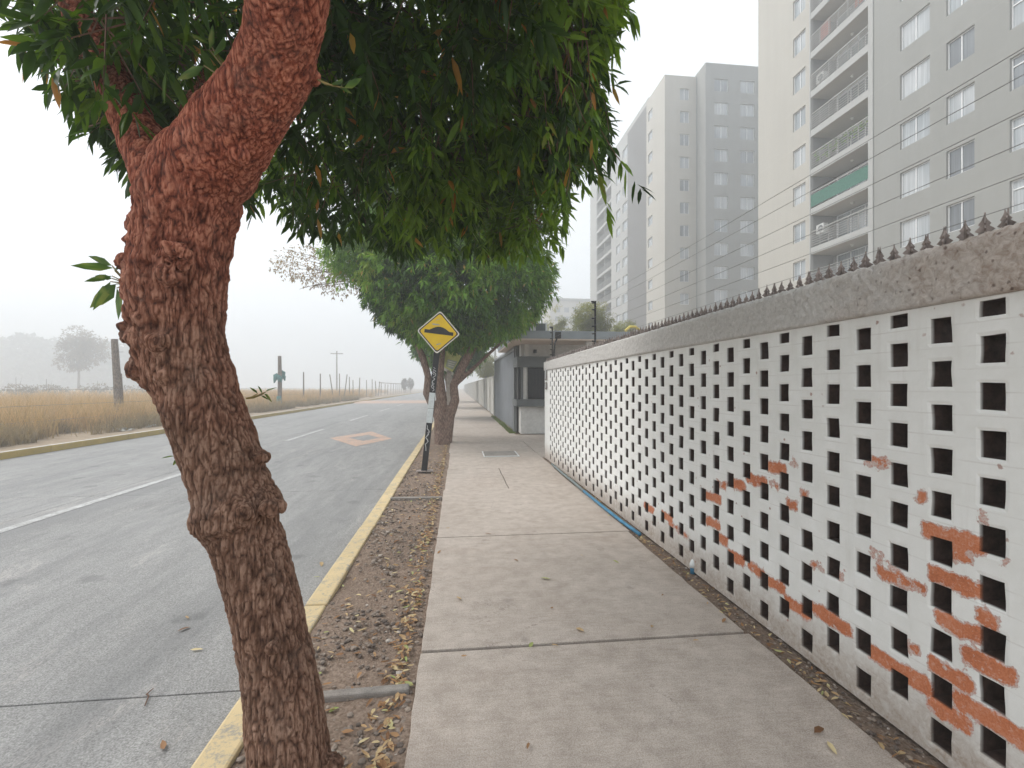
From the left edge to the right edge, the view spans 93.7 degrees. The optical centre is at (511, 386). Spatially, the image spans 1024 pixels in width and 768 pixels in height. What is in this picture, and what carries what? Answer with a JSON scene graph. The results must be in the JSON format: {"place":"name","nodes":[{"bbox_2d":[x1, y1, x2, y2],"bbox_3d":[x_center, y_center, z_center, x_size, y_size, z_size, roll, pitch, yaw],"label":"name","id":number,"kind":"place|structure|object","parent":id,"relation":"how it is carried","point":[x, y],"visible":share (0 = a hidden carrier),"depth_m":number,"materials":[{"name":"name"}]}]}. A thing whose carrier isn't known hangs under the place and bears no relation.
{"place":"outdoors","nodes":[
{"label":"outdoors","id":0,"kind":"place"},
{"bbox_2d":[0,387,386,439],"bbox_3d":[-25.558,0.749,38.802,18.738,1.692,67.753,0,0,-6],"label":"dry grass","id":1,"kind":"structure","parent":0,"point":[79,410],"depth_m":19.92,"materials":[{"name":"plant"}]},
{"bbox_2d":[0,392,435,767],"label":"road","id":2,"kind":"structure","parent":0,"point":[100,600],"depth_m":4.30,"materials":[{"name":"asphalt"}]},
{"bbox_2d":[160,740,166,748],"bbox_3d":[-1.669,1.715,2.299,0.026,0.009,0.080,0,0,-36],"label":"fallen leaf","id":3,"kind":"object","parent":2,"relation":"on","point":[163,744],"visible":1,"depth_m":2.30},
{"bbox_2d":[0,397,423,532],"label":"lane marking","id":4,"kind":"object","parent":2,"relation":"on","point":[71,508],"visible":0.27,"depth_m":7.13,"materials":[{"name":"white paint"}]},
{"bbox_2d":[331,431,391,445],"bbox_3d":[-5.066,1.725,16.024,1.774,0.001,4.382,0,0,-29],"label":"diamond road marking","id":5,"kind":"object","parent":2,"relation":"on","point":[347,439],"visible":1,"depth_m":15.59,"materials":[{"name":"orange paint"}]},
{"bbox_2d":[355,400,435,402],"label":"speed hump paving","id":6,"kind":"structure","parent":2,"relation":"on","point":[417,401],"depth_m":51.93,"materials":[{"name":"orange paint"}]},
{"bbox_2d":[0,388,538,451],"bbox_3d":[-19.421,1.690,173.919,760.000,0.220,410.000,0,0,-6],"label":"ground","id":7,"kind":"structure","parent":0,"point":[62,438],"depth_m":16.73,"materials":[{"name":"soil"}]},
{"bbox_2d":[0,382,42,395],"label":"field shrub","id":8,"kind":"object","parent":7,"relation":"on","point":[22,390],"visible":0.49,"depth_m":59.95,"materials":[{"name":"grey plant"}]},
{"bbox_2d":[20,379,69,394],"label":"field shrub","id":9,"kind":"object","parent":7,"relation":"on","point":[53,388],"visible":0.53,"depth_m":65.95,"materials":[{"name":"grey plant"}]},
{"bbox_2d":[0,332,141,390],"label":"distant wood","id":10,"kind":"object","parent":7,"relation":"on","point":[29,362],"visible":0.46,"depth_m":193.03,"materials":[{"name":"grey plant"}]},
{"bbox_2d":[51,325,111,388],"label":"tree","id":11,"kind":"object","parent":7,"relation":"on","point":[81,352],"visible":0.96,"depth_m":104.02,"materials":[{"name":"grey plant"}]},
{"bbox_2d":[77,381,112,394],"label":"field shrub","id":12,"kind":"object","parent":7,"relation":"on","point":[97,387],"visible":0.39,"depth_m":69.45,"materials":[{"name":"grey plant"}]},
{"bbox_2d":[111,339,122,414],"bbox_3d":[-16.780,-0.179,20.392,0.478,3.671,0.310,0,0,-6],"label":"wooden post","id":13,"kind":"object","parent":7,"relation":"on","point":[117,384],"visible":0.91,"depth_m":20.30,"materials":[{"name":"wood"}]},
{"bbox_2d":[124,385,145,394],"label":"field shrub","id":14,"kind":"object","parent":7,"relation":"on","point":[132,390],"visible":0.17,"depth_m":70.98,"materials":[{"name":"grey plant"}]},
{"bbox_2d":[0,394,360,446],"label":"scrub","id":15,"kind":"object","parent":7,"relation":"on","point":[22,436],"visible":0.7,"depth_m":17.68,"materials":[{"name":"beige plant"}]},
{"bbox_2d":[0,372,409,424],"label":"wire fence","id":16,"kind":"object","parent":7,"relation":"on","point":[271,395],"visible":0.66,"depth_m":51.11,"materials":[{"name":"metal"}]},
{"bbox_2d":[0,392,419,459],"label":"kerb","id":17,"kind":"structure","parent":7,"relation":"on","point":[26,452],"depth_m":14.47,"materials":[{"name":"yellow paint"}]},
{"bbox_2d":[0,395,395,452],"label":"kerb top","id":18,"kind":"structure","parent":17,"relation":"on","point":[137,432],"depth_m":14.65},
{"bbox_2d":[273,356,285,402],"bbox_3d":[-16.724,-0.264,34.485,0.717,3.844,0.766,0,0,5],"label":"wooden post","id":19,"kind":"object","parent":7,"relation":"on","point":[280,376],"visible":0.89,"depth_m":34.38,"materials":[{"name":"grey wood"}]},
{"bbox_2d":[191,422,433,767],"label":"kerb","id":20,"kind":"structure","parent":7,"relation":"on","point":[223,747],"depth_m":3.61,"materials":[{"name":"yellow paint"}]},
{"bbox_2d":[330,351,342,390],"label":"utility pole","id":21,"kind":"object","parent":7,"relation":"on","point":[336,353],"visible":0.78,"depth_m":94.89,"materials":[{"name":"grey wood"}]},
{"bbox_2d":[401,378,408,389],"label":"field shrub","id":22,"kind":"object","parent":7,"relation":"on","point":[404,383],"visible":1,"depth_m":109.93,"materials":[{"name":"plant"}]},
{"bbox_2d":[407,378,413,392],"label":"field shrub","id":23,"kind":"object","parent":7,"relation":"on","point":[410,382],"visible":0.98,"depth_m":111.73,"materials":[{"name":"plant"}]},
{"bbox_2d":[267,133,561,444],"bbox_3d":[-3.108,-2.892,13.880,9.072,9.440,6.239,0,0,-6],"label":"street tree","id":24,"kind":"object","parent":7,"relation":"on","point":[408,301],"visible":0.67,"depth_m":12.52,"materials":[{"name":"green plant"}]},
{"bbox_2d":[407,341,490,395],"bbox_3d":[-3.248,-1.738,24.252,4.968,6.898,5.127,0,0,-6],"label":"street tree","id":25,"kind":"object","parent":7,"relation":"on","point":[476,358],"visible":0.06,"depth_m":23.34,"materials":[{"name":"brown plant"}]},
{"bbox_2d":[444,351,460,404],"bbox_3d":[-2.024,0.307,15.417,0.820,2.920,0.144,0,0,0],"label":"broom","id":26,"kind":"object","parent":7,"relation":"on","point":[450,363],"visible":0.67,"depth_m":15.37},
{"bbox_2d":[464,375,493,415],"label":"concrete wall","id":27,"kind":"structure","parent":7,"relation":"on","point":[481,391],"depth_m":37.52,"materials":[{"name":"concrete"}]},
{"bbox_2d":[475,353,496,378],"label":"tree","id":28,"kind":"object","parent":7,"relation":"on","point":[486,370],"visible":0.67,"depth_m":44.43,"materials":[{"name":"green plant"}]},
{"bbox_2d":[494,346,516,431],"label":"sliding gate","id":29,"kind":"structure","parent":7,"relation":"on","point":[504,382],"depth_m":20.28,"materials":[{"name":"metal"}]},
{"bbox_2d":[544,304,567,330],"bbox_3d":[3.301,-2.376,37.989,2.449,8.358,1.712,0,0,-6],"label":"tree","id":30,"kind":"object","parent":7,"relation":"on","point":[561,324],"visible":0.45,"depth_m":37.84,"materials":[{"name":"green plant"}]},
{"bbox_2d":[542,298,589,330],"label":"apartment building","id":31,"kind":"structure","parent":7,"relation":"on","point":[566,309],"depth_m":137.58,"materials":[{"name":"concrete"}]},
{"bbox_2d":[564,301,616,331],"bbox_3d":[4.815,-1.807,29.803,3.124,7.218,2.739,0,0,-29],"label":"tree","id":32,"kind":"object","parent":7,"relation":"on","point":[587,322],"visible":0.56,"depth_m":29.34,"materials":[{"name":"green plant"}]},
{"bbox_2d":[608,318,635,331],"bbox_3d":[7.735,-1.502,33.894,2.890,6.608,3.051,0,0,-6],"label":"tree","id":33,"kind":"object","parent":7,"relation":"on","point":[618,327],"visible":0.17,"depth_m":33.57,"materials":[{"name":"green plant"}]},
{"bbox_2d":[590,63,757,331],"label":"apartment building","id":34,"kind":"structure","parent":7,"relation":"on","point":[687,147],"depth_m":51.89,"materials":[{"name":"grey paint"}]},
{"bbox_2d":[623,237,627,248],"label":"window","id":35,"kind":"structure","parent":34,"relation":"in","point":[625,243],"depth_m":64.98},
{"bbox_2d":[623,293,627,302],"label":"window","id":36,"kind":"structure","parent":34,"relation":"in","point":[625,297],"depth_m":64.98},
{"bbox_2d":[680,89,688,99],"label":"window","id":37,"kind":"structure","parent":34,"relation":"in","point":[684,93],"depth_m":52.10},
{"bbox_2d":[680,112,688,122],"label":"window","id":38,"kind":"structure","parent":34,"relation":"in","point":[684,116],"depth_m":52.10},
{"bbox_2d":[680,134,688,145],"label":"window","id":39,"kind":"structure","parent":34,"relation":"in","point":[684,139],"depth_m":52.10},
{"bbox_2d":[680,157,688,167],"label":"window","id":40,"kind":"structure","parent":34,"relation":"in","point":[684,161],"depth_m":52.10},
{"bbox_2d":[680,180,688,190],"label":"window","id":41,"kind":"structure","parent":34,"relation":"in","point":[684,184],"depth_m":52.10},
{"bbox_2d":[680,202,688,213],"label":"window","id":42,"kind":"structure","parent":34,"relation":"in","point":[684,207],"depth_m":52.10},
{"bbox_2d":[680,225,688,236],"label":"window","id":43,"kind":"structure","parent":34,"relation":"in","point":[684,229],"depth_m":52.10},
{"bbox_2d":[680,248,688,258],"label":"window","id":44,"kind":"structure","parent":34,"relation":"in","point":[684,254],"depth_m":52.10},
{"bbox_2d":[680,270,688,281],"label":"window","id":45,"kind":"structure","parent":34,"relation":"in","point":[685,278],"depth_m":52.10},
{"bbox_2d":[680,293,688,304],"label":"window","id":46,"kind":"structure","parent":34,"relation":"in","point":[683,296],"depth_m":52.10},
{"bbox_2d":[714,79,726,91],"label":"window","id":47,"kind":"structure","parent":34,"relation":"in","point":[719,85],"depth_m":50.53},
{"bbox_2d":[714,102,726,114],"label":"window","id":48,"kind":"structure","parent":34,"relation":"in","point":[719,108],"depth_m":50.53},
{"bbox_2d":[714,126,726,137],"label":"window","id":49,"kind":"structure","parent":34,"relation":"in","point":[719,131],"depth_m":50.53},
{"bbox_2d":[714,149,726,161],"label":"window","id":50,"kind":"structure","parent":34,"relation":"in","point":[719,155],"depth_m":50.53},
{"bbox_2d":[714,173,726,184],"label":"window","id":51,"kind":"structure","parent":34,"relation":"in","point":[719,178],"depth_m":50.53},
{"bbox_2d":[714,196,726,208],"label":"window","id":52,"kind":"structure","parent":34,"relation":"in","point":[719,201],"depth_m":50.53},
{"bbox_2d":[714,220,726,231],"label":"window","id":53,"kind":"structure","parent":34,"relation":"in","point":[718,224],"depth_m":50.53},
{"bbox_2d":[714,243,726,254],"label":"window","id":54,"kind":"structure","parent":34,"relation":"in","point":[719,248],"depth_m":50.53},
{"bbox_2d":[714,266,726,278],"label":"window","id":55,"kind":"structure","parent":34,"relation":"in","point":[717,269],"depth_m":50.53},
{"bbox_2d":[714,290,726,301],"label":"window","id":56,"kind":"structure","parent":34,"relation":"in","point":[719,295],"depth_m":50.53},
{"bbox_2d":[740,81,753,93],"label":"window","id":57,"kind":"structure","parent":34,"relation":"in","point":[745,87],"depth_m":50.86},
{"bbox_2d":[740,104,753,116],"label":"window","id":58,"kind":"structure","parent":34,"relation":"in","point":[745,110],"depth_m":50.89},
{"bbox_2d":[740,128,753,139],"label":"window","id":59,"kind":"structure","parent":34,"relation":"in","point":[745,133],"depth_m":50.87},
{"bbox_2d":[740,151,753,162],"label":"window","id":60,"kind":"structure","parent":34,"relation":"in","point":[745,156],"depth_m":50.86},
{"bbox_2d":[740,174,753,186],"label":"window","id":61,"kind":"structure","parent":34,"relation":"in","point":[745,179],"depth_m":50.86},
{"bbox_2d":[740,197,753,209],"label":"window","id":62,"kind":"structure","parent":34,"relation":"in","point":[745,203],"depth_m":50.86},
{"bbox_2d":[740,221,753,232],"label":"window","id":63,"kind":"structure","parent":34,"relation":"in","point":[750,228],"depth_m":50.89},
{"bbox_2d":[740,244,753,255],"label":"window","id":64,"kind":"structure","parent":34,"relation":"in","point":[748,250],"depth_m":50.87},
{"bbox_2d":[740,267,753,279],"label":"window","id":65,"kind":"structure","parent":34,"relation":"in","point":[745,272],"depth_m":50.86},
{"bbox_2d":[740,290,753,301],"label":"window","id":66,"kind":"structure","parent":34,"relation":"in","point":[742,296],"depth_m":50.85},
{"bbox_2d":[543,458,947,767],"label":"wall foot dirt","id":67,"kind":"structure","parent":7,"relation":"on","point":[928,758],"depth_m":2.76,"materials":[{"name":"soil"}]},
{"bbox_2d":[551,463,641,535],"bbox_3d":[1.069,1.580,7.477,0.090,0.064,4.744,0,0,-7],"label":"water pipe","id":68,"kind":"object","parent":67,"relation":"on","point":[627,525],"visible":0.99,"depth_m":6.32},
{"bbox_2d":[689,559,694,573],"bbox_3d":[1.574,1.556,4.160,0.076,0.129,0.056,0,0,-27],"label":"pipe elbow","id":69,"kind":"object","parent":67,"relation":"on","point":[691,565],"visible":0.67,"depth_m":4.14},
{"bbox_2d":[552,466,936,767],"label":"wall foot litter","id":70,"kind":"object","parent":67,"relation":"on","point":[881,745],"depth_m":2.73,"materials":[{"name":"brown plant"}]},
{"bbox_2d":[544,208,1023,767],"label":"breeze wall","id":71,"kind":"structure","parent":67,"relation":"on","point":[824,474],"depth_m":2.48,"materials":[{"name":"white paint"}]},
{"bbox_2d":[553,332,560,355],"bbox_3d":[0.961,-0.869,10.320,0.179,0.602,0.100,0,0,-6],"label":"bracket","id":72,"kind":"object","parent":71,"relation":"attached to","point":[558,335],"visible":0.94,"depth_m":10.30,"materials":[{"name":"metal"}]},
{"bbox_2d":[550,48,1023,356],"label":"electric fence","id":73,"kind":"object","parent":71,"relation":"on","point":[594,318],"visible":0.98,"depth_m":2.57,"materials":[{"name":"metal"}]},
{"bbox_2d":[231,443,449,767],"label":"planting strip","id":74,"kind":"object","parent":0,"point":[339,671],"visible":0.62,"depth_m":3.29,"materials":[{"name":"soil"}]},
{"bbox_2d":[0,0,654,767],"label":"street tree","id":75,"kind":"object","parent":74,"relation":"on","point":[380,88],"visible":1,"depth_m":1.94,"materials":[{"name":"green plant"}]},
{"bbox_2d":[323,683,409,702],"bbox_3d":[-0.776,1.638,2.527,0.464,0.084,0.060,0,0,-8],"label":"strip edging","id":76,"kind":"object","parent":74,"relation":"on","point":[339,695],"visible":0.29,"depth_m":2.51,"materials":[{"name":"concrete"}]},
{"bbox_2d":[311,445,447,767],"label":"leaf litter","id":77,"kind":"object","parent":74,"relation":"on","point":[385,761],"visible":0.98,"depth_m":2.88,"materials":[{"name":"plant"}]},
{"bbox_2d":[390,496,441,500],"bbox_3d":[-1.379,1.638,6.931,0.743,0.084,0.060,0,0,-4],"label":"strip edging","id":78,"kind":"object","parent":74,"relation":"on","point":[416,498],"visible":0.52,"depth_m":6.90,"materials":[{"name":"concrete"}]},
{"bbox_2d":[416,312,458,472],"bbox_3d":[-1.401,0.115,9.079,0.801,3.040,0.214,0,0,-6],"label":"hump sign","id":79,"kind":"object","parent":74,"relation":"on","point":[438,332],"visible":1,"depth_m":9.02,"materials":[{"name":"metal"}]},
{"bbox_2d":[235,458,446,767],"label":"gravel","id":80,"kind":"structure","parent":0,"point":[395,720],"depth_m":3.31,"materials":[{"name":"gravel"}]},
{"bbox_2d":[0,0,757,388],"label":"sky","id":81,"kind":"structure","parent":0,"point":[58,209],"materials":[{"name":"white"}]},
{"bbox_2d":[430,428,433,442],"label":"planting strip beyond","id":82,"kind":"object","parent":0,"point":[432,437],"visible":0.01,"depth_m":15.51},
{"bbox_2d":[491,416,515,432],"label":"grass strip","id":83,"kind":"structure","parent":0,"point":[504,426],"depth_m":19.28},
{"bbox_2d":[516,434,544,457],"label":"driveway","id":84,"kind":"structure","parent":0,"point":[535,443],"depth_m":13.72,"materials":[{"name":"concrete"}]},
{"bbox_2d":[498,331,629,433],"bbox_3d":[2.934,-0.151,17.760,6.626,3.502,5.750,0,0,-6],"label":"guard booth","id":85,"kind":"object","parent":84,"relation":"on","point":[533,351],"visible":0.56,"depth_m":16.16,"materials":[{"name":"white paint"}]},
{"bbox_2d":[516,367,520,398],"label":"side window","id":86,"kind":"structure","parent":85,"relation":"in","point":[518,370],"depth_m":16.23,"materials":[{"name":"grey glass"}]},
{"bbox_2d":[528,367,544,398],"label":"window","id":87,"kind":"structure","parent":85,"relation":"in","point":[536,375],"depth_m":16.19,"materials":[{"name":"grey glass"}]},
{"bbox_2d":[529,323,546,330],"bbox_3d":[0.776,-1.910,16.029,0.720,0.380,0.512,0,0,-6],"label":"rooftop ac","id":88,"kind":"object","parent":85,"relation":"on","point":[541,327],"visible":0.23,"depth_m":15.79,"materials":[{"name":"grey paint"}]},
{"bbox_2d":[404,391,905,767],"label":"sidewalk","id":89,"kind":"structure","parent":0,"point":[619,681],"depth_m":2.84,"materials":[{"name":"concrete"}]},
{"bbox_2d":[482,451,519,456],"bbox_3d":[-0.280,1.589,11.334,0.820,0.017,0.910,0,0,-6],"label":"utility cover","id":90,"kind":"object","parent":89,"relation":"on","point":[500,453],"visible":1,"depth_m":11.19,"materials":[{"name":"metal"}]},
{"bbox_2d":[814,726,823,732],"bbox_3d":[1.424,1.592,2.228,0.089,0.021,0.027,0,0,-36],"label":"fallen leaf","id":91,"kind":"object","parent":89,"relation":"on","point":[818,729],"visible":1,"depth_m":2.23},
{"bbox_2d":[827,741,836,753],"bbox_3d":[1.410,1.590,2.113,0.023,0.012,0.070,0,0,-6],"label":"fallen leaf","id":92,"kind":"object","parent":89,"relation":"on","point":[831,746],"visible":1,"depth_m":2.12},
{"bbox_2d":[758,0,1023,296],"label":"apartment building","id":93,"kind":"structure","parent":0,"point":[886,64],"depth_m":25.17,"materials":[{"name":"grey paint"}]},
{"bbox_2d":[794,260,804,280],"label":"window","id":94,"kind":"structure","parent":93,"relation":"in","point":[799,267],"depth_m":31.34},
{"bbox_2d":[794,221,804,243],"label":"window","id":95,"kind":"structure","parent":93,"relation":"in","point":[799,230],"depth_m":31.34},
{"bbox_2d":[794,183,804,205],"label":"window","id":96,"kind":"structure","parent":93,"relation":"in","point":[799,191],"depth_m":31.34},
{"bbox_2d":[794,145,804,168],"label":"window","id":97,"kind":"structure","parent":93,"relation":"in","point":[799,155],"depth_m":31.34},
{"bbox_2d":[794,106,804,131],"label":"window","id":98,"kind":"structure","parent":93,"relation":"in","point":[799,118],"depth_m":31.34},
{"bbox_2d":[794,68,804,93],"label":"window","id":99,"kind":"structure","parent":93,"relation":"in","point":[799,80],"depth_m":31.34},
{"bbox_2d":[794,30,804,56],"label":"window","id":100,"kind":"structure","parent":93,"relation":"in","point":[799,43],"depth_m":31.34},
{"bbox_2d":[794,0,804,19],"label":"window","id":101,"kind":"structure","parent":93,"relation":"in","point":[799,5],"depth_m":31.43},
{"bbox_2d":[816,71,827,85],"bbox_3d":[19.258,-18.970,29.831,0.340,0.900,0.620,0,0,-6],"label":"ac outdoor unit","id":102,"kind":"object","parent":93,"relation":"on","point":[821,77],"visible":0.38,"depth_m":29.61,"materials":[{"name":"grey paint"}]},
{"bbox_2d":[816,223,827,234],"bbox_3d":[19.258,-9.780,29.831,0.340,0.600,0.620,0,0,-6],"label":"ac outdoor unit","id":103,"kind":"object","parent":93,"relation":"attached to","point":[820,225],"visible":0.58,"depth_m":29.61,"materials":[{"name":"grey paint"}]},
{"bbox_2d":[902,212,929,246],"bbox_3d":[19.656,-7.570,23.320,0.055,1.280,1.530,0,0,-6],"label":"window","id":104,"kind":"structure","parent":93,"relation":"in","point":[918,226],"depth_m":23.29,"materials":[{"name":"glass"}]},
{"bbox_2d":[902,160,929,197],"bbox_3d":[19.656,-10.030,23.320,0.055,1.280,1.530,0,0,-6],"label":"window","id":105,"kind":"structure","parent":93,"relation":"in","point":[914,178],"depth_m":23.29,"materials":[{"name":"glass"}]},
{"bbox_2d":[902,108,929,148],"bbox_3d":[19.656,-12.490,23.320,0.055,1.280,1.530,0,0,-6],"label":"window","id":106,"kind":"structure","parent":93,"relation":"in","point":[921,121],"depth_m":23.29,"materials":[{"name":"glass"}]},
{"bbox_2d":[902,56,929,98],"bbox_3d":[19.656,-14.950,23.320,0.055,1.280,1.530,0,0,-6],"label":"window","id":107,"kind":"structure","parent":93,"relation":"in","point":[918,76],"depth_m":23.29,"materials":[{"name":"glass"}]},
{"bbox_2d":[902,4,929,49],"bbox_3d":[19.656,-17.410,23.320,0.055,1.280,1.530,0,0,-6],"label":"window","id":108,"kind":"structure","parent":93,"relation":"in","point":[919,24],"depth_m":23.29,"materials":[{"name":"glass"}]},
{"bbox_2d":[948,0,967,14],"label":"window","id":109,"kind":"structure","parent":93,"relation":"in","point":[953,5],"depth_m":21.54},
{"bbox_2d":[948,197,973,232],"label":"window","id":110,"kind":"structure","parent":93,"relation":"in","point":[961,211],"depth_m":21.29,"materials":[{"name":"glass"}]},
{"bbox_2d":[948,140,973,178],"bbox_3d":[19.893,-10.015,21.199,0.055,1.250,1.200,0,0,-6],"label":"window","id":111,"kind":"structure","parent":93,"relation":"in","point":[959,158],"depth_m":21.21,"materials":[{"name":"glass"}]},
{"bbox_2d":[948,83,973,123],"bbox_3d":[19.893,-12.475,21.199,0.055,1.250,1.200,0,0,-6],"label":"window","id":112,"kind":"structure","parent":93,"relation":"in","point":[964,97],"depth_m":21.21,"materials":[{"name":"glass"}]},
{"bbox_2d":[948,26,973,69],"bbox_3d":[19.893,-14.935,21.199,0.055,1.250,1.200,0,0,-6],"label":"window","id":113,"kind":"structure","parent":93,"relation":"in","point":[961,47],"depth_m":21.21,"materials":[{"name":"glass"}]},
{"bbox_2d":[1012,177,1023,212],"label":"window","id":114,"kind":"structure","parent":93,"relation":"in","point":[1017,185],"depth_m":19.08,"materials":[{"name":"glass"}]},
{"bbox_2d":[1012,115,1023,151],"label":"window","id":115,"kind":"structure","parent":93,"relation":"in","point":[1018,123],"depth_m":19.08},
{"bbox_2d":[1012,52,1023,89],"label":"window","id":116,"kind":"structure","parent":93,"relation":"in","point":[1017,62],"depth_m":19.08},
{"bbox_2d":[1012,0,1023,28],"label":"window","id":117,"kind":"structure","parent":93,"relation":"in","point":[1017,5],"depth_m":19.12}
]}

